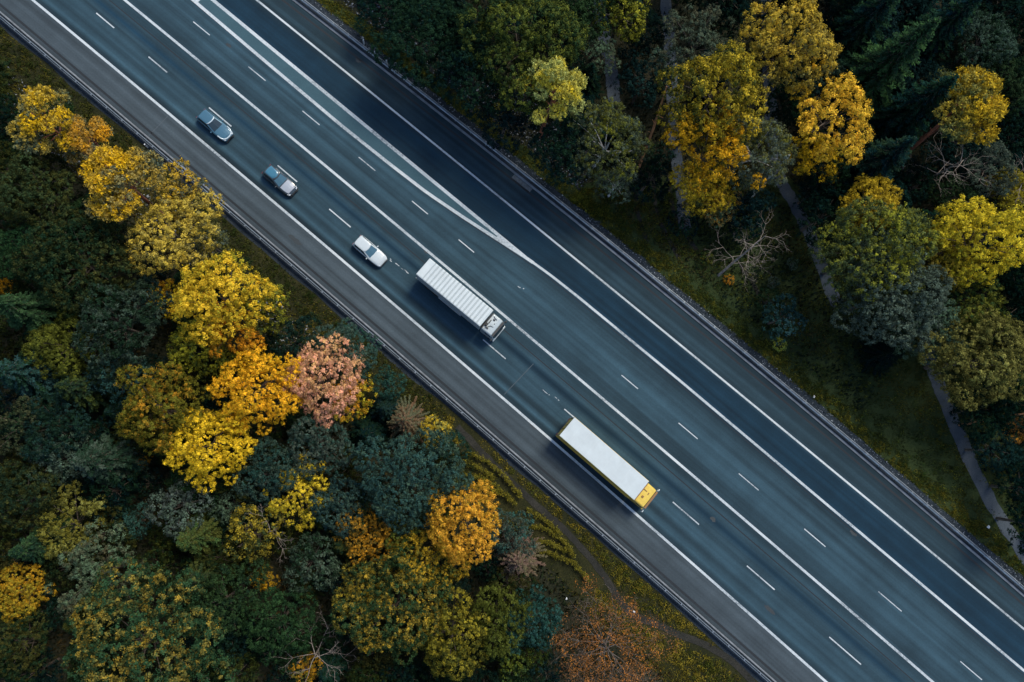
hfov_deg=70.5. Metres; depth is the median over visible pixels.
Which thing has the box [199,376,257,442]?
undergrowth tree
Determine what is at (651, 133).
dead tree
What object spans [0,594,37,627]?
undergrowth tree
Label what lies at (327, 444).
broadleaf tree
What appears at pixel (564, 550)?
hedge
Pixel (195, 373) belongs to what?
undergrowth tree
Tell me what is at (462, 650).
broadleaf tree
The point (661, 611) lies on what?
ground cover
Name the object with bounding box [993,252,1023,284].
undergrowth tree
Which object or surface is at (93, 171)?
undergrowth tree
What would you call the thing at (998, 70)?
undergrowth tree
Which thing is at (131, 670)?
broadleaf tree
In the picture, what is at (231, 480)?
undergrowth tree
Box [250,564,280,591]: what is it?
broadleaf tree
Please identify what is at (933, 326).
broadleaf tree
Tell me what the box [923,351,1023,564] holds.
path
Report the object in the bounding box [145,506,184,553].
undergrowth tree
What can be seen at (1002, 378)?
broadleaf tree
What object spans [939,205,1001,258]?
undergrowth tree
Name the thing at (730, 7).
undergrowth tree
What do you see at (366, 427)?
undergrowth tree
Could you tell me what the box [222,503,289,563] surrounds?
broadleaf tree
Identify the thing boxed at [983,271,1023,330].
broadleaf tree
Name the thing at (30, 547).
spruce tree
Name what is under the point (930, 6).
undergrowth tree
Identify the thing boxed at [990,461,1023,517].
undergrowth tree
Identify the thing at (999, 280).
undergrowth tree
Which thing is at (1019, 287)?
undergrowth tree
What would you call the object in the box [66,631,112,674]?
undergrowth tree
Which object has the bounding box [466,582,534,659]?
broadleaf tree
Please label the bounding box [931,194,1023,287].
broadleaf tree
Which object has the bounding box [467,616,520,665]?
undergrowth tree
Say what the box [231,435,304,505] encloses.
broadleaf tree
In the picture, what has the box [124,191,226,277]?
broadleaf tree
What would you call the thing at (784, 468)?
lane line
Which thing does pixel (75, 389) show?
spruce tree
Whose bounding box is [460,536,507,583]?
undergrowth tree
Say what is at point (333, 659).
undergrowth tree
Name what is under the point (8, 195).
undergrowth tree
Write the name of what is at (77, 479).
undergrowth tree
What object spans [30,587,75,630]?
undergrowth tree
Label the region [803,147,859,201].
undergrowth tree
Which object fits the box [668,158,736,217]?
broadleaf tree
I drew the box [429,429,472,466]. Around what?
broadleaf tree
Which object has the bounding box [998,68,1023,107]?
undergrowth tree
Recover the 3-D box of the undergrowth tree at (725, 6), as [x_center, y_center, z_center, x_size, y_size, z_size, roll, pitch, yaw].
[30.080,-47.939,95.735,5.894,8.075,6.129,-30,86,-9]
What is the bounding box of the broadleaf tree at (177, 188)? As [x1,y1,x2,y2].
[145,157,213,223]
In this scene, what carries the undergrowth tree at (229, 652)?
on the ground at (276, 568)
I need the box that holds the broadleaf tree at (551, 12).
[454,0,590,115]
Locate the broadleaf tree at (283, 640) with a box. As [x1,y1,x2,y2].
[236,585,318,666]
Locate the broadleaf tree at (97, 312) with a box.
[71,279,167,385]
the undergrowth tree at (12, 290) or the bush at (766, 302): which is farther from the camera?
the bush at (766, 302)
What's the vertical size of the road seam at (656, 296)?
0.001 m
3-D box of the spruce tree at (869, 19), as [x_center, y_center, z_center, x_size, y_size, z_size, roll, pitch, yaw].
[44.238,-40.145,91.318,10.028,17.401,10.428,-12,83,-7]
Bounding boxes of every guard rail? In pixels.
[0,16,770,681]
[301,0,1023,589]
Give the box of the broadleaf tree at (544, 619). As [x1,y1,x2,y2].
[500,584,563,654]
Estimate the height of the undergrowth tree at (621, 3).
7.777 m
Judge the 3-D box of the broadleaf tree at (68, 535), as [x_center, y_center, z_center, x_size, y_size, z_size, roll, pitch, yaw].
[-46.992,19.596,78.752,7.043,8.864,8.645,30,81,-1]
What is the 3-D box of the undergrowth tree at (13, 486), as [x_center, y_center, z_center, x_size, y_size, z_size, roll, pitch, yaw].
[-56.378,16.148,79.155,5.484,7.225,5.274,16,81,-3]
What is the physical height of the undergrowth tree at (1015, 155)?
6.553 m
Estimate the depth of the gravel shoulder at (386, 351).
88.58 m
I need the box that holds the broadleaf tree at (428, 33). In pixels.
[366,0,493,88]
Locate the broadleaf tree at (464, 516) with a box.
[424,479,501,570]
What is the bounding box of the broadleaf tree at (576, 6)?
[557,0,615,45]
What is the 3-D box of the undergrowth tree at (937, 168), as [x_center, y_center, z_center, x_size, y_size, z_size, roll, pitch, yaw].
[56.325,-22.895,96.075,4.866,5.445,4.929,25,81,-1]
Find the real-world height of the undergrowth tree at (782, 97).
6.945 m
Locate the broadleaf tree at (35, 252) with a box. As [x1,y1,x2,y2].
[5,204,145,314]
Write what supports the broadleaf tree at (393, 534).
on the ground at (276, 568)
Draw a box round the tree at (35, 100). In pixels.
[4,84,88,155]
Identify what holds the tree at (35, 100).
on the verge
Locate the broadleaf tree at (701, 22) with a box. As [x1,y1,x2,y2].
[658,3,736,83]
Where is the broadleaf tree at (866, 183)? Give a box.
[834,173,902,232]
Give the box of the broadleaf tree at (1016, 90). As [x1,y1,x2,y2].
[980,56,1023,115]
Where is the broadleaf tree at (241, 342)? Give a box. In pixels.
[202,292,267,358]
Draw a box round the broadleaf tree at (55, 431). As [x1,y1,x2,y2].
[17,391,91,464]
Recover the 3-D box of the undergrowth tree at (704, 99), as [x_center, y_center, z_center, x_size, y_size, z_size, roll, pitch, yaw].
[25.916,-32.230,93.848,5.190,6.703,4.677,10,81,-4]
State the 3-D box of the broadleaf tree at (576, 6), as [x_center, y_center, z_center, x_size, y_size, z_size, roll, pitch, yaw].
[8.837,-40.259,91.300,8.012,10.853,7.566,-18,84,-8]
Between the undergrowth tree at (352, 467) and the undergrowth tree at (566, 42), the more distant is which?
the undergrowth tree at (566, 42)
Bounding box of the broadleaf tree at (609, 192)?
[593,166,639,203]
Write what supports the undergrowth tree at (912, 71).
on the ground at (276, 568)
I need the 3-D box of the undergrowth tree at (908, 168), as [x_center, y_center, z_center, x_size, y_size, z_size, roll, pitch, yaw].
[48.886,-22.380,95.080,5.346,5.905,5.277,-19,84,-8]
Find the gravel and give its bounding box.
[307,1,1023,585]
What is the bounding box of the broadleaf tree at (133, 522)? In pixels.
[110,501,152,540]
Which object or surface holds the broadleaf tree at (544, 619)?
on the ground at (276, 568)
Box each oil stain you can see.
[288,234,301,244]
[764,605,774,614]
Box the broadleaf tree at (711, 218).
[703,184,742,227]
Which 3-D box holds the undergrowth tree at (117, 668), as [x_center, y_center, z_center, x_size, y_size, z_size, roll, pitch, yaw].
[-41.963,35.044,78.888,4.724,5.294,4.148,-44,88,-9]
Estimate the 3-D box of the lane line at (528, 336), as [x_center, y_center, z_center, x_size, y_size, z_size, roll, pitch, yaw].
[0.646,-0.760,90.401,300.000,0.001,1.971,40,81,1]
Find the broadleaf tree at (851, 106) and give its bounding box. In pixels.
[788,57,874,165]
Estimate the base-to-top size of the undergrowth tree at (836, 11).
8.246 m
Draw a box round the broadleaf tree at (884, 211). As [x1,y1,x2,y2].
[807,195,940,315]
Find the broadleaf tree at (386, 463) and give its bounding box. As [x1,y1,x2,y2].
[351,427,476,535]
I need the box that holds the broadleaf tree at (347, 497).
[308,472,372,538]
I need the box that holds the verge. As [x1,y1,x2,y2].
[0,28,757,681]
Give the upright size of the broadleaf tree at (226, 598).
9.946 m
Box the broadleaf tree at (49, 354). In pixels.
[21,308,108,379]
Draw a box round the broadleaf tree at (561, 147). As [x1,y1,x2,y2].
[527,114,596,186]
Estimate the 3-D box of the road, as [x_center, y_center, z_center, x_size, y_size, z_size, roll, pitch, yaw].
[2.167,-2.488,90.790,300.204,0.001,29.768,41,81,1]
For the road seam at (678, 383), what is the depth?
91.43 m
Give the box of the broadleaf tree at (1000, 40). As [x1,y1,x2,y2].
[947,8,1019,74]
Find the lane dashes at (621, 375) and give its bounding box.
[193,21,981,679]
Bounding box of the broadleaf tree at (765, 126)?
[709,113,798,193]
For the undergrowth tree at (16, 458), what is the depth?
78.95 m
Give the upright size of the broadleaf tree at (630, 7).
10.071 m
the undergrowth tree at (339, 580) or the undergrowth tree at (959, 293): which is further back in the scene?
the undergrowth tree at (959, 293)
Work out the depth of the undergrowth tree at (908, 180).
91.48 m
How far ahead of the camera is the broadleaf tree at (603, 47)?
89.88 m
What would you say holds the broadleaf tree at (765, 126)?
on the field
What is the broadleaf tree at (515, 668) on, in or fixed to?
on the ground at (276, 568)
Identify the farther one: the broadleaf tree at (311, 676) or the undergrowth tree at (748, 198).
the undergrowth tree at (748, 198)
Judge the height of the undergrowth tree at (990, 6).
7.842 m
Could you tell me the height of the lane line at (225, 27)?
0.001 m
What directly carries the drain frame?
on the road
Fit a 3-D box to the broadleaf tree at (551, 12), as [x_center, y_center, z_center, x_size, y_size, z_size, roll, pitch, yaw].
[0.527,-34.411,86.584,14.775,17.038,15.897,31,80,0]
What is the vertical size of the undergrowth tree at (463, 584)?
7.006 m
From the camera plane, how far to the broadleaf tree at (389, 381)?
83.75 m
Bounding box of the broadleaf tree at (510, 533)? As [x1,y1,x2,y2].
[489,508,537,558]
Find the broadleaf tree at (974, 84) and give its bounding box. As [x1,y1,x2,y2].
[910,64,1009,147]
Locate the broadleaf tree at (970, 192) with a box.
[924,170,979,220]
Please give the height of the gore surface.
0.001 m
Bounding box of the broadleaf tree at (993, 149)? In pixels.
[949,128,1018,198]
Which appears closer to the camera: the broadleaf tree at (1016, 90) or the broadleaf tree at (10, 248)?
the broadleaf tree at (10, 248)
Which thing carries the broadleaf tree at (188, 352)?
on the ground at (276, 568)
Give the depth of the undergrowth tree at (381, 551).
81.92 m
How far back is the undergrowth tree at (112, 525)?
77.46 m
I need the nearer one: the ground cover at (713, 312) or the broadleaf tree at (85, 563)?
the broadleaf tree at (85, 563)
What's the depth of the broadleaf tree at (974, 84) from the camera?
84.28 m
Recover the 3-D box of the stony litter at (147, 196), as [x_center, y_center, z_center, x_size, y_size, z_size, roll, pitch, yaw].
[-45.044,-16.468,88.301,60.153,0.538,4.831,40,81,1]
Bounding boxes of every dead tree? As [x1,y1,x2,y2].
[638,86,666,168]
[751,158,787,196]
[909,112,952,150]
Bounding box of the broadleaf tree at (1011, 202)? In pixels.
[984,167,1023,220]
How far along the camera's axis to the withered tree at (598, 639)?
79.74 m
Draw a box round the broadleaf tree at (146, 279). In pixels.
[119,274,176,324]
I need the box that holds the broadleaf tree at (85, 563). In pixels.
[45,516,150,622]
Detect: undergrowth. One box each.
[0,99,678,681]
[354,0,1023,409]
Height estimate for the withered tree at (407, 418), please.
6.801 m
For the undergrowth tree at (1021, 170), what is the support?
on the ground at (276, 568)
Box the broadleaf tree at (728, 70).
[654,37,770,167]
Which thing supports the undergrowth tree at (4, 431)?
on the ground at (276, 568)
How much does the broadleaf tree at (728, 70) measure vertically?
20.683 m
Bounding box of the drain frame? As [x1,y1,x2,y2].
[512,172,532,191]
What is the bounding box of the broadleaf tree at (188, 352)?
[165,317,238,378]
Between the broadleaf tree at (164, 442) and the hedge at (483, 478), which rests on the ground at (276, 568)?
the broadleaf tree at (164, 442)
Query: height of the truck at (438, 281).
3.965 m
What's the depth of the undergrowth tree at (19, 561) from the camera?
76.91 m
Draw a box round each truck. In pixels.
[416,258,506,341]
[556,417,659,511]
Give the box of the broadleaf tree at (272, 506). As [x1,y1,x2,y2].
[263,451,332,531]
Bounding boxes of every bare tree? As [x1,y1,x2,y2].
[239,504,322,561]
[265,606,358,681]
[706,208,788,284]
[903,131,991,204]
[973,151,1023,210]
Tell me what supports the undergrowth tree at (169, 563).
on the ground at (276, 568)
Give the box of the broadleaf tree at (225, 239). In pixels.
[185,222,230,263]
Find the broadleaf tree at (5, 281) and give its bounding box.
[0,278,14,293]
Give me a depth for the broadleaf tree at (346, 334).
80.85 m
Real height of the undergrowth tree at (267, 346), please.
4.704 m
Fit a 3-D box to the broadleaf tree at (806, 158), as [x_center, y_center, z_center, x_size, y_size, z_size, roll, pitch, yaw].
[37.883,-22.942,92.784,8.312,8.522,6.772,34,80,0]
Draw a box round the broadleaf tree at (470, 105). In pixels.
[430,42,510,122]
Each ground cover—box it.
[319,0,1023,574]
[424,415,741,681]
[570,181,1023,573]
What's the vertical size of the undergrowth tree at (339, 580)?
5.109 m
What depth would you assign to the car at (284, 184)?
89.22 m
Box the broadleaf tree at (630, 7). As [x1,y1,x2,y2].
[589,0,651,43]
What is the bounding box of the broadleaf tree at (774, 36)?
[737,0,841,95]
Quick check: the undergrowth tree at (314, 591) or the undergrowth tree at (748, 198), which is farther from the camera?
the undergrowth tree at (748, 198)
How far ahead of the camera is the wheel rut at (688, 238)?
94.52 m
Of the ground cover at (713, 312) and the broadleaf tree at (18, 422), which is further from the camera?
the ground cover at (713, 312)
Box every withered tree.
[387,395,432,446]
[480,525,547,585]
[547,572,684,681]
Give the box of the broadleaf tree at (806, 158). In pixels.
[781,132,843,183]
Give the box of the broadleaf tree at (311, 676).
[285,651,323,681]
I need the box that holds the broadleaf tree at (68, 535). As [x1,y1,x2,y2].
[35,480,106,563]
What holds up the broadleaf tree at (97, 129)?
on the ground at (276, 568)
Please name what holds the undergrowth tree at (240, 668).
on the ground at (276, 568)
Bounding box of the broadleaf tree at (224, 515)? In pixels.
[207,487,257,530]
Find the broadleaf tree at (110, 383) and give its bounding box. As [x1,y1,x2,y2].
[82,348,156,406]
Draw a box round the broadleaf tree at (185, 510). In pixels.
[143,479,215,540]
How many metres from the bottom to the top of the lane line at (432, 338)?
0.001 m
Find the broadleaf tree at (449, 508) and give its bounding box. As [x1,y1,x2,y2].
[424,476,472,530]
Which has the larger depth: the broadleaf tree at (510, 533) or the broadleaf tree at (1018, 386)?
the broadleaf tree at (1018, 386)
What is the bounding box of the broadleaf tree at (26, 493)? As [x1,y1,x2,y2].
[0,459,62,530]
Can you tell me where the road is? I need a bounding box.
[0,0,1023,681]
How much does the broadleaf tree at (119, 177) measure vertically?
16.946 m
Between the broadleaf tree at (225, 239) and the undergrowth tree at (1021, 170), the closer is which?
the broadleaf tree at (225, 239)
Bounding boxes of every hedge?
[460,471,516,506]
[463,459,496,480]
[466,451,521,498]
[467,483,502,495]
[526,506,561,534]
[531,523,575,558]
[531,537,566,553]
[537,548,591,581]
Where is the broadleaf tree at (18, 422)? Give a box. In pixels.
[0,393,65,459]
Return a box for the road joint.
[146,116,532,393]
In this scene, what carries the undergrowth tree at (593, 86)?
on the ground at (276, 568)
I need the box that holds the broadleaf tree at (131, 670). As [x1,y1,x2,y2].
[60,553,237,681]
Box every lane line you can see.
[32,0,827,681]
[124,0,933,681]
[191,0,533,262]
[211,0,525,257]
[256,0,1023,629]
[532,262,1023,671]
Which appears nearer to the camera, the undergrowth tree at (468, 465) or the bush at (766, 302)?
the undergrowth tree at (468, 465)
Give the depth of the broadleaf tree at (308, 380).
77.67 m
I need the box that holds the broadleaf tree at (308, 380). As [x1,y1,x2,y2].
[281,332,365,430]
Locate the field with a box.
[318,0,1023,574]
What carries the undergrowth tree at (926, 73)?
on the ground at (276, 568)
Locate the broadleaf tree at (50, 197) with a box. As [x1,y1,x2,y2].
[0,150,76,228]
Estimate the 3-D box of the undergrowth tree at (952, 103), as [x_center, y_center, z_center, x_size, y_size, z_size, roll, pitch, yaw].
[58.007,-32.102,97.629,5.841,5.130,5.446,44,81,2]
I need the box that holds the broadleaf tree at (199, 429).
[162,402,258,494]
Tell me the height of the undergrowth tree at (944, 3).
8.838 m
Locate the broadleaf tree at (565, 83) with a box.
[517,55,588,137]
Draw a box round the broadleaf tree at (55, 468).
[26,427,89,486]
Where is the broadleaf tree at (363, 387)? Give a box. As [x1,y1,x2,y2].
[329,372,378,422]
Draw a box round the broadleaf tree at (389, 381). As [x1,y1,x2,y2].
[366,364,406,400]
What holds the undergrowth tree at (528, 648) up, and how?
on the ground at (276, 568)
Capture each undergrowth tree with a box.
[0,57,20,96]
[0,93,31,149]
[0,130,28,163]
[0,141,38,200]
[0,178,17,214]
[0,189,48,231]
[0,245,11,277]
[0,284,26,335]
[0,333,19,360]
[0,381,29,432]
[0,406,17,448]
[0,466,27,508]
[0,501,29,553]
[0,537,44,586]
[0,557,29,607]
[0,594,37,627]
[0,626,16,673]
[0,657,31,681]
[1,442,40,484]
[2,258,58,295]
[4,646,63,681]
[10,322,70,371]
[12,150,73,202]
[14,95,85,149]
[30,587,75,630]
[39,540,105,595]
[41,230,88,277]
[44,454,86,497]
[50,194,115,243]
[62,586,124,638]
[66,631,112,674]
[66,653,115,681]
[69,291,128,344]
[72,415,117,450]
[74,501,138,565]
[80,463,148,521]
[83,160,130,195]
[99,217,132,249]
[100,648,142,681]
[103,397,136,430]
[111,402,166,454]
[129,537,193,594]
[130,253,170,288]
[130,467,166,501]
[134,353,177,395]
[143,653,191,681]
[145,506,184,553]
[150,420,202,469]
[162,445,227,510]
[165,346,215,398]
[171,311,205,335]
[172,267,215,296]
[183,596,255,661]
[188,526,245,594]
[190,637,237,675]
[192,288,241,332]
[193,251,253,302]
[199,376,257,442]
[202,649,259,681]
[207,444,258,502]
[208,508,250,551]
[209,350,246,388]
[229,544,270,579]
[235,611,285,665]
[236,334,282,374]
[244,420,284,454]
[244,471,305,528]
[264,312,323,368]
[264,663,301,681]
[265,518,307,557]
[270,635,311,678]
[277,435,319,478]
[282,399,321,439]
[290,565,325,603]
[305,494,345,531]
[308,613,345,652]
[311,554,351,594]
[312,639,349,681]
[323,517,371,562]
[332,444,367,483]
[336,601,386,644]
[344,656,395,681]
[346,473,400,531]
[347,414,391,452]
[356,619,415,671]
[364,524,406,564]
[367,391,403,427]
[399,657,459,681]
[403,621,441,653]
[417,633,470,681]
[421,561,473,615]
[431,0,474,38]
[431,451,474,488]
[450,21,485,73]
[458,672,476,681]
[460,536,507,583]
[460,668,508,681]
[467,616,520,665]
[477,0,523,49]
[478,88,541,152]
[485,564,538,613]
[495,658,535,681]
[505,624,550,675]
[520,4,565,47]
[523,651,572,681]
[538,36,586,81]
[549,90,595,119]
[554,117,588,149]
[569,62,604,104]
[586,103,617,141]
[597,117,639,164]
[607,0,645,25]
[611,60,671,108]
[617,30,650,66]
[621,5,670,56]
[625,154,677,202]
[673,0,698,8]
[687,80,723,115]
[696,0,751,22]
[697,39,734,82]
[698,7,733,41]
[710,0,739,10]
[714,122,757,163]
[720,0,755,38]
[724,170,778,230]
[726,198,765,245]
[750,8,803,67]
[758,0,809,24]
[765,78,816,125]
[777,22,826,69]
[780,59,820,88]
[795,184,851,248]
[798,77,839,114]
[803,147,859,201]
[808,0,864,40]
[813,109,874,165]
[841,0,901,51]
[861,171,912,224]
[864,216,911,246]
[876,28,900,46]
[878,69,920,98]
[886,155,941,207]
[888,208,948,258]
[889,0,929,24]
[889,0,938,25]
[891,55,946,95]
[893,162,912,180]
[903,264,963,319]
[914,0,980,43]
[919,124,995,181]
[920,56,962,100]
[922,146,960,184]
[923,105,973,145]
[936,90,967,114]
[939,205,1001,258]
[947,380,1017,444]
[952,0,998,47]
[954,187,1004,226]
[955,266,984,301]
[963,322,1001,358]
[964,424,1023,472]
[965,130,1001,164]
[967,35,1022,80]
[969,340,1022,390]
[970,0,1021,18]
[971,252,1011,294]
[972,104,1013,151]
[974,0,1001,10]
[975,10,1016,50]
[975,213,1023,271]
[982,378,1023,436]
[983,142,1023,183]
[987,248,1023,334]
[989,0,1023,55]
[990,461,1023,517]
[992,114,1023,158]
[992,302,1023,351]
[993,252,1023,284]
[996,497,1023,555]
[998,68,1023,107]
[1000,96,1023,139]
[1008,148,1023,179]
[1012,1,1023,36]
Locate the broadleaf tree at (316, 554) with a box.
[281,531,340,594]
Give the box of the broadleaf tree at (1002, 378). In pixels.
[912,303,1023,411]
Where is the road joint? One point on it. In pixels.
(509, 388)
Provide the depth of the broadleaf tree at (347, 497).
78.50 m
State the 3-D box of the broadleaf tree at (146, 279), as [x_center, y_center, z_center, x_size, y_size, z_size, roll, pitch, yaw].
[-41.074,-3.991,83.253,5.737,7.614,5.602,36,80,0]
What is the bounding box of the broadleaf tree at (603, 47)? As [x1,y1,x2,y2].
[572,24,622,75]
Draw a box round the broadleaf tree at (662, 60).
[648,44,687,85]
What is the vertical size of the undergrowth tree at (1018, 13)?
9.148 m
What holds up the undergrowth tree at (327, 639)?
on the ground at (276, 568)
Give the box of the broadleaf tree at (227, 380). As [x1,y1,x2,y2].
[206,341,305,435]
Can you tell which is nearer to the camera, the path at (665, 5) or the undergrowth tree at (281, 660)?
the undergrowth tree at (281, 660)
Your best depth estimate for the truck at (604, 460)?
85.36 m
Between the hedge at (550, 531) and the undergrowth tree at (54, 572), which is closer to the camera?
the undergrowth tree at (54, 572)
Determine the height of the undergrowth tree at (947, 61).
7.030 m
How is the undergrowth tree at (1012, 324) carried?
on the ground at (276, 568)
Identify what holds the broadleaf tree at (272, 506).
on the ground at (276, 568)
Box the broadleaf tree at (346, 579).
[331,558,394,619]
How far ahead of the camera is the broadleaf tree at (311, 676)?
78.95 m
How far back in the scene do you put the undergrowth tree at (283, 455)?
81.61 m
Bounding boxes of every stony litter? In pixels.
[3,67,334,378]
[344,0,605,189]
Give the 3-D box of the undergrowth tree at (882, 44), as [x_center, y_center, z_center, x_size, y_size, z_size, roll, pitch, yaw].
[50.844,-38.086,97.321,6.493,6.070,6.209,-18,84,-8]
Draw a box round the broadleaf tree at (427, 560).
[392,527,469,592]
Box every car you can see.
[196,109,233,142]
[262,164,298,196]
[352,235,387,267]
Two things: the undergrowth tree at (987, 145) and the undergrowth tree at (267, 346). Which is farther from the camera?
the undergrowth tree at (987, 145)
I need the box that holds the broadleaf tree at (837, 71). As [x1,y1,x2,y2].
[815,53,851,91]
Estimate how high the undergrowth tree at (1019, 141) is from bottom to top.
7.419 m
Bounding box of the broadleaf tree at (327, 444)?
[287,413,354,480]
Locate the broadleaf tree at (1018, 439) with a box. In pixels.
[1003,414,1023,443]
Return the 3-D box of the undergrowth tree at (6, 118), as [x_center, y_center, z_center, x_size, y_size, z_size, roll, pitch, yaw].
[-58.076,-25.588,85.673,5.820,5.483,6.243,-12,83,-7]
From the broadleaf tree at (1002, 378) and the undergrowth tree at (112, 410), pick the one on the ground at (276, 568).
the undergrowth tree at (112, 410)
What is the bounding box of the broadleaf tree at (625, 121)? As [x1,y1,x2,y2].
[566,95,655,190]
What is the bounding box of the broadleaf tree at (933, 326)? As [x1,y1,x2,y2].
[892,295,969,369]
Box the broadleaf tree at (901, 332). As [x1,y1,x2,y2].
[882,293,947,347]
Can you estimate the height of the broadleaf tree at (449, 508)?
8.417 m
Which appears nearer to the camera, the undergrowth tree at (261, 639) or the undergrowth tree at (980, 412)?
the undergrowth tree at (261, 639)
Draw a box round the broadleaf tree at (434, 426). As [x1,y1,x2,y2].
[420,414,451,446]
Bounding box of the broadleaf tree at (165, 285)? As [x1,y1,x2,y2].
[143,278,190,319]
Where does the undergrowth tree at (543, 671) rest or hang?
on the ground at (276, 568)
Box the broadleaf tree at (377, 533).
[329,500,393,564]
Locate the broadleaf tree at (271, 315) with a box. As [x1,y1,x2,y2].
[239,283,290,335]
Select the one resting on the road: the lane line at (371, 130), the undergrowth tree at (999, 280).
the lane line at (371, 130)
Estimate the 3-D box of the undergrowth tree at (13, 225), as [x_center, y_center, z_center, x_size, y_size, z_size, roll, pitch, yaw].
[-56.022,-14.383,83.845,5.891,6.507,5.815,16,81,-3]
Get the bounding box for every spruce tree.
[0,288,89,347]
[0,351,86,409]
[8,511,84,564]
[54,365,128,419]
[69,427,159,494]
[176,504,240,559]
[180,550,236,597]
[812,0,900,83]
[816,16,940,134]
[817,135,916,214]
[853,73,959,150]
[885,0,981,92]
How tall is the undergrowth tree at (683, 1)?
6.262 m
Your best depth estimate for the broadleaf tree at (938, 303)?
83.09 m
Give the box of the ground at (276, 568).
[0,0,1023,681]
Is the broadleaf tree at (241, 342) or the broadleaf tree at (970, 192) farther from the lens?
the broadleaf tree at (970, 192)
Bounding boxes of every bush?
[646,141,675,170]
[665,203,699,236]
[700,250,714,265]
[723,273,733,284]
[754,286,782,313]
[766,276,780,287]
[770,337,786,352]
[786,256,798,270]
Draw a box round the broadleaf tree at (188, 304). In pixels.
[171,249,284,346]
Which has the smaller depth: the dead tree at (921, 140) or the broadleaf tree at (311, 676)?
the broadleaf tree at (311, 676)
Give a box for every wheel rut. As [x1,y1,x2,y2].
[652,164,680,258]
[667,175,697,250]
[739,264,765,309]
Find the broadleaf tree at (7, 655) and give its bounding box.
[0,606,52,681]
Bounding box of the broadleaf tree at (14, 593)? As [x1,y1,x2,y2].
[0,562,58,628]
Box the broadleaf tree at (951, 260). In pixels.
[899,218,982,293]
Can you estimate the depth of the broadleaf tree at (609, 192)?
88.59 m
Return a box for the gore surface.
[198,0,496,235]
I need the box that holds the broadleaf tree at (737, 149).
[659,93,766,195]
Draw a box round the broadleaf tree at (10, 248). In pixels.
[0,221,56,287]
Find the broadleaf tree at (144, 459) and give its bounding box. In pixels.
[133,450,153,471]
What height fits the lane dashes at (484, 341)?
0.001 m
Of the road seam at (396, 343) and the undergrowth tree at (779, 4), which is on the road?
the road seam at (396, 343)
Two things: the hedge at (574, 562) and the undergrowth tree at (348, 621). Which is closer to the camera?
the undergrowth tree at (348, 621)
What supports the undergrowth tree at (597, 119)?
on the ground at (276, 568)
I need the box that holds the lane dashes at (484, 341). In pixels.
[96,13,860,664]
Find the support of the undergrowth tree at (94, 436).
on the ground at (276, 568)
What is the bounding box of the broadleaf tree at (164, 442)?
[113,361,215,455]
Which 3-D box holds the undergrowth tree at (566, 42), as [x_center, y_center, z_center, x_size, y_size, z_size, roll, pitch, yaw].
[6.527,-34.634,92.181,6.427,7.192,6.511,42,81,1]
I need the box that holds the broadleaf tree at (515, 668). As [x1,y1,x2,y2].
[496,643,538,681]
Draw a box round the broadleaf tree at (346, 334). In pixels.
[312,317,381,385]
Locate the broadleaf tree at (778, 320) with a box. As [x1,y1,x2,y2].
[761,293,808,346]
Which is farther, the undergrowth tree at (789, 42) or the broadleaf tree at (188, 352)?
the undergrowth tree at (789, 42)
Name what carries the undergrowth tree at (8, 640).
on the ground at (276, 568)
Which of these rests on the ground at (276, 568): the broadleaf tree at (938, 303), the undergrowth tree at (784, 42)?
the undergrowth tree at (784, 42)
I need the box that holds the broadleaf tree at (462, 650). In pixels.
[408,586,490,681]
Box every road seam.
[0,3,785,681]
[109,0,914,681]
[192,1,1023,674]
[282,0,1023,605]
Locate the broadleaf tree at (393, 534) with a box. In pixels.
[377,497,433,551]
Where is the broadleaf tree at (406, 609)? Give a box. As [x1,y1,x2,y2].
[329,546,454,666]
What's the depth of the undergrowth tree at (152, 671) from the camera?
76.74 m
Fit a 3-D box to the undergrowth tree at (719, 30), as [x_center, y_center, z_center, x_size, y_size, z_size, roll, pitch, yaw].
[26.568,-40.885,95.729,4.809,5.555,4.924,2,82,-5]
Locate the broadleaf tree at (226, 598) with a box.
[185,557,271,640]
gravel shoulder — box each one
[0,13,773,681]
[296,0,1023,593]
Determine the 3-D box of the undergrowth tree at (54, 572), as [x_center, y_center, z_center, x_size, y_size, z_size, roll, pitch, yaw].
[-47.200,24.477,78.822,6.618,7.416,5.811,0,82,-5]
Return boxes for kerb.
[0,11,776,681]
[292,0,1023,596]
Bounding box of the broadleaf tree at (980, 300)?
[943,278,1011,341]
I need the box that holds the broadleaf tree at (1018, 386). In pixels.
[987,372,1023,404]
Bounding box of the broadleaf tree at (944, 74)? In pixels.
[922,66,957,102]
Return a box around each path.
[595,0,620,102]
[660,0,690,228]
[760,0,843,306]
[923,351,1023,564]
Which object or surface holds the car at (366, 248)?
on the road
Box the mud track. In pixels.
[455,424,755,681]
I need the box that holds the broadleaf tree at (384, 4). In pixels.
[353,0,407,35]
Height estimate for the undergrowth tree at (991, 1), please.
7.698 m
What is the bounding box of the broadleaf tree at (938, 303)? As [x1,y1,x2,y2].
[830,229,955,352]
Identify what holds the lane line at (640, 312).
on the road
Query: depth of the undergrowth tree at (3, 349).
81.16 m
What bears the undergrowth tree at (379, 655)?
on the ground at (276, 568)
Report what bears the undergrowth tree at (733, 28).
on the ground at (276, 568)

